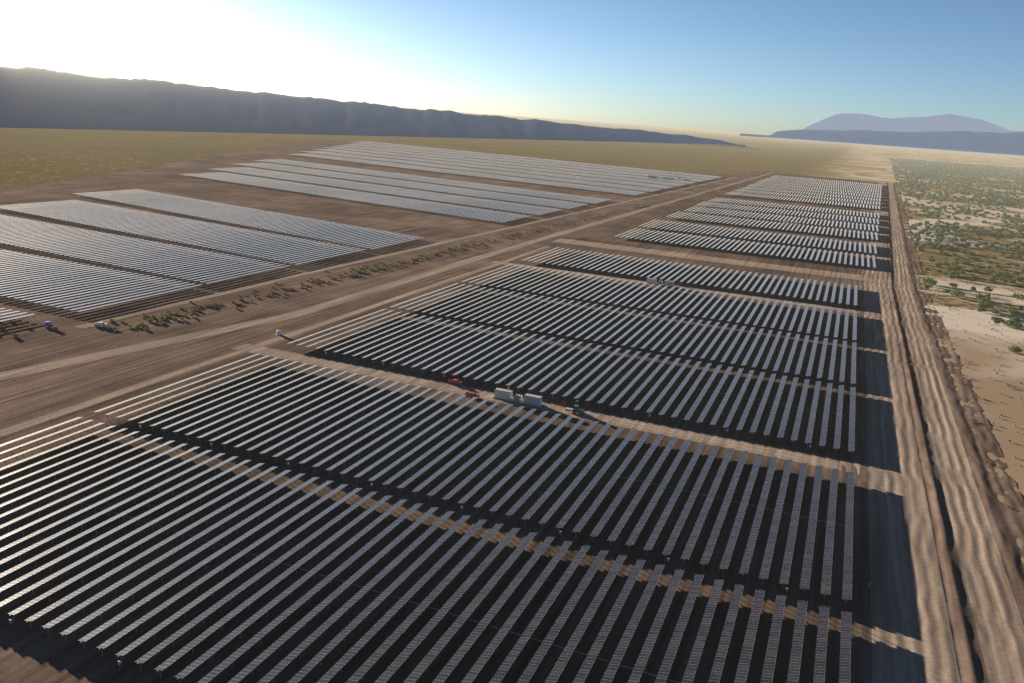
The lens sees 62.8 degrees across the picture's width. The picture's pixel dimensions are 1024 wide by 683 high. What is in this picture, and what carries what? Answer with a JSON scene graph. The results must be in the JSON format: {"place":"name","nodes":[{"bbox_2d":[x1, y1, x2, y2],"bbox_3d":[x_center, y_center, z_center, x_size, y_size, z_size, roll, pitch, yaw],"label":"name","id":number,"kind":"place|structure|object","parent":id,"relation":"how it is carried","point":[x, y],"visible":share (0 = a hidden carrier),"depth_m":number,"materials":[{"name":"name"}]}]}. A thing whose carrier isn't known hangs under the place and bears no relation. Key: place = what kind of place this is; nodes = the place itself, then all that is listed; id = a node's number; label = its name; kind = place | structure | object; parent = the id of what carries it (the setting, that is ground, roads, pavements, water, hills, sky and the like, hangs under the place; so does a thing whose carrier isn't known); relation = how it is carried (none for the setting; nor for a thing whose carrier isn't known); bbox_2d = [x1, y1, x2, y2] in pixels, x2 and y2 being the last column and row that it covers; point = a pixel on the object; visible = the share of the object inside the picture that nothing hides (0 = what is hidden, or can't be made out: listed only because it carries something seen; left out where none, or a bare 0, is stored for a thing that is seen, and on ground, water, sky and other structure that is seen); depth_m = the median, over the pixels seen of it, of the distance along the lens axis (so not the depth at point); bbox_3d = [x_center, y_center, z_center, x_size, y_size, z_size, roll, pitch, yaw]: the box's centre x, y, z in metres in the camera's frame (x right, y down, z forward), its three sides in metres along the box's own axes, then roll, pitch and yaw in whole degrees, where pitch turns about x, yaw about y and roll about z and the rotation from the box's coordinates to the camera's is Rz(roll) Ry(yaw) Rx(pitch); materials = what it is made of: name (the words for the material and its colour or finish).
{"place":"outdoors","nodes":[
{"label":"outdoors","id":0,"kind":"place"},
{"bbox_2d":[0,246,549,436],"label":"dirt road","id":1,"kind":"structure","parent":0,"point":[62,412],"depth_m":323.28,"materials":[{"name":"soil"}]},
{"bbox_2d":[0,141,719,313],"bbox_3d":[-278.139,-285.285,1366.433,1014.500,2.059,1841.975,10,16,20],"label":"solar panels","id":2,"kind":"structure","parent":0,"point":[86,209],"depth_m":688.50,"materials":[{"name":"grey glass"}]},
{"bbox_2d":[0,67,745,146],"bbox_3d":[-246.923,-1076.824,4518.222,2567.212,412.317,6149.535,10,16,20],"label":"hill ridge","id":3,"kind":"structure","parent":0,"point":[36,97],"depth_m":3081.13,"materials":[{"name":"grey stone"}]},
{"bbox_2d":[0,172,771,380],"bbox_3d":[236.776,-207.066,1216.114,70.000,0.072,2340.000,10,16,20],"label":"road","id":4,"kind":"structure","parent":0,"point":[19,372],"depth_m":402.62,"materials":[{"name":"soil"}]},
{"bbox_2d":[73,177,735,328],"bbox_3d":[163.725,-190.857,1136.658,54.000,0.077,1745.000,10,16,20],"label":"field track","id":5,"kind":"structure","parent":0,"point":[128,315],"depth_m":505.61,"materials":[{"name":"soil"}]},
{"bbox_2d":[4,295,850,682],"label":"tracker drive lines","id":6,"kind":"object","parent":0,"point":[480,445],"visible":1,"depth_m":226.37,"materials":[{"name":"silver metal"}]},
{"bbox_2d":[0,138,1023,682],"bbox_3d":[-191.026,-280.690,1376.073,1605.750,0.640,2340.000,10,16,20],"label":"bare ground","id":7,"kind":"structure","parent":0,"point":[36,654],"depth_m":282.56,"materials":[{"name":"brown soil"}]},
{"bbox_2d":[0,308,34,321],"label":"solar panels","id":8,"kind":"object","parent":7,"relation":"on","point":[18,314],"depth_m":363.92,"materials":[{"name":"grey glass"}]},
{"bbox_2d":[43,321,51,326],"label":"blue pickup truck","id":9,"kind":"object","parent":7,"relation":"on","point":[47,323],"visible":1,"depth_m":356.66,"materials":[{"name":"blue metal"}]},
{"bbox_2d":[94,322,107,326],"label":"white pickup truck","id":10,"kind":"object","parent":7,"relation":"on","point":[103,324],"visible":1,"depth_m":361.90,"materials":[{"name":"white paint"}]},
{"bbox_2d":[0,189,713,337],"bbox_3d":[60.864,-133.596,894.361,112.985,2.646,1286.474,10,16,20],"label":"roadside shrubs","id":11,"kind":"object","parent":7,"relation":"on","point":[210,305],"visible":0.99,"depth_m":488.26,"materials":[{"name":"green plant"}]},
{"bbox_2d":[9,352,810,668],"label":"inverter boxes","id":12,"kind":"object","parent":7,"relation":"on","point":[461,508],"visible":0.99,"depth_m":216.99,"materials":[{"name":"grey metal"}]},
{"bbox_2d":[0,417,850,682],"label":"solar panels","id":13,"kind":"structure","parent":7,"relation":"on","point":[617,657],"depth_m":175.84,"materials":[{"name":"grey glass"}]},
{"bbox_2d":[448,379,461,384],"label":"red pickup truck","id":14,"kind":"object","parent":7,"relation":"on","point":[455,381],"visible":1,"depth_m":318.66,"materials":[{"name":"red paint"}]},
{"bbox_2d":[94,354,853,606],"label":"solar panels","id":15,"kind":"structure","parent":7,"relation":"on","point":[787,559],"depth_m":244.09,"materials":[{"name":"grey glass"}]},
{"bbox_2d":[288,309,855,454],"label":"solar panels","id":16,"kind":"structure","parent":7,"relation":"on","point":[823,435],"depth_m":336.01,"materials":[{"name":"grey glass"}]},
{"bbox_2d":[391,247,857,386],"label":"solar panels","id":17,"kind":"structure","parent":7,"relation":"on","point":[790,357],"depth_m":455.50,"materials":[{"name":"grey glass"}]},
{"bbox_2d":[648,174,693,181],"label":"inverter stations","id":18,"kind":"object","parent":7,"relation":"on","point":[665,178],"depth_m":1617.13,"materials":[{"name":"white paint"}]},
{"bbox_2d":[615,175,881,268],"bbox_3d":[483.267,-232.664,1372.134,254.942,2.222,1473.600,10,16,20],"label":"solar panels","id":19,"kind":"object","parent":7,"relation":"on","point":[829,254],"visible":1,"depth_m":957.08,"materials":[{"name":"grey glass"}]},
{"bbox_2d":[781,221,797,224],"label":"inverter station","id":20,"kind":"object","parent":7,"relation":"on","point":[786,222],"visible":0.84,"depth_m":974.61,"materials":[{"name":"white paint"}]},
{"bbox_2d":[0,109,1023,647],"bbox_3d":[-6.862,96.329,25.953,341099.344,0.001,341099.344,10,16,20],"label":"desert plain","id":21,"kind":"structure","parent":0,"point":[36,155],"depth_m":1515.65,"materials":[{"name":"beige sand"}]},
{"bbox_2d":[888,157,1023,352],"bbox_3d":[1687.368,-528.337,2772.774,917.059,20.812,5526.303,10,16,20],"label":"desert shrubs","id":22,"kind":"object","parent":21,"relation":"on","point":[971,174],"visible":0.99,"depth_m":1298.07,"materials":[{"name":"green plant"}]},
{"bbox_2d":[910,250,1023,507],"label":"dry scrub tufts","id":23,"kind":"object","parent":21,"relation":"on","point":[975,341],"visible":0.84,"depth_m":455.04,"materials":[{"name":"green plant"}]},
{"bbox_2d":[0,0,1023,133],"label":"sky","id":24,"kind":"structure","parent":0,"point":[745,66],"materials":[{"name":"blue"}]},
{"bbox_2d":[231,343,859,474],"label":"service road","id":25,"kind":"structure","parent":0,"point":[757,448],"depth_m":295.40,"materials":[{"name":"soil"}]},
{"bbox_2d":[465,392,479,397],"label":"red pickup truck","id":26,"kind":"object","parent":25,"relation":"on","point":[471,394],"visible":0.87,"depth_m":305.10,"materials":[{"name":"red paint"}]},
{"bbox_2d":[492,388,543,406],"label":"inverter station","id":27,"kind":"object","parent":25,"relation":"on","point":[506,395],"visible":1,"depth_m":303.65,"materials":[{"name":"white paint"}]},
{"bbox_2d":[565,405,583,414],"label":"green tractor","id":28,"kind":"object","parent":25,"relation":"on","point":[575,410],"visible":1,"depth_m":296.19,"materials":[{"name":"green paint"}]},
{"bbox_2d":[491,261,859,313],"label":"service road","id":29,"kind":"structure","parent":0,"point":[692,289],"depth_m":542.33,"materials":[{"name":"soil"}]},
{"bbox_2d":[646,278,674,286],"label":"inverter station","id":30,"kind":"object","parent":29,"relation":"on","point":[660,282],"visible":1,"depth_m":547.26,"materials":[{"name":"white paint"}]},
{"bbox_2d":[551,238,873,281],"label":"service road","id":31,"kind":"structure","parent":0,"point":[718,260],"depth_m":670.67,"materials":[{"name":"soil"}]},
{"bbox_2d":[740,130,1023,155],"bbox_3d":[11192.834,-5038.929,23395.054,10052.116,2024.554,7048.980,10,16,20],"label":"mountain range","id":32,"kind":"structure","parent":0,"point":[1012,143],"depth_m":21729.62,"materials":[{"name":"stone"}]},
{"bbox_2d":[864,182,960,682],"bbox_3d":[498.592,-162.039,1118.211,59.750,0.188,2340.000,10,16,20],"label":"road","id":33,"kind":"structure","parent":0,"point":[912,640],"depth_m":226.37,"materials":[{"name":"soil"}]},
{"bbox_2d":[802,113,1023,132],"bbox_3d":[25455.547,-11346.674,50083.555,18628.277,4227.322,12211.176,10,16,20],"label":"mountain range","id":34,"kind":"structure","parent":0,"point":[856,121],"depth_m":47724.44,"materials":[{"name":"stone"}]},
{"bbox_2d":[804,140,1022,155],"bbox_3d":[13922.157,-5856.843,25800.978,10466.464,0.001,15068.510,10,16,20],"label":"playa dry lake","id":35,"kind":"structure","parent":0,"point":[916,148],"depth_m":21938.93,"materials":[{"name":"beige soil"}]},
{"bbox_2d":[888,183,1023,682],"bbox_3d":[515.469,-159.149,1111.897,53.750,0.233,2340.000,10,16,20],"label":"road","id":36,"kind":"structure","parent":0,"point":[998,622],"depth_m":235.18,"materials":[{"name":"soil"}]}
]}

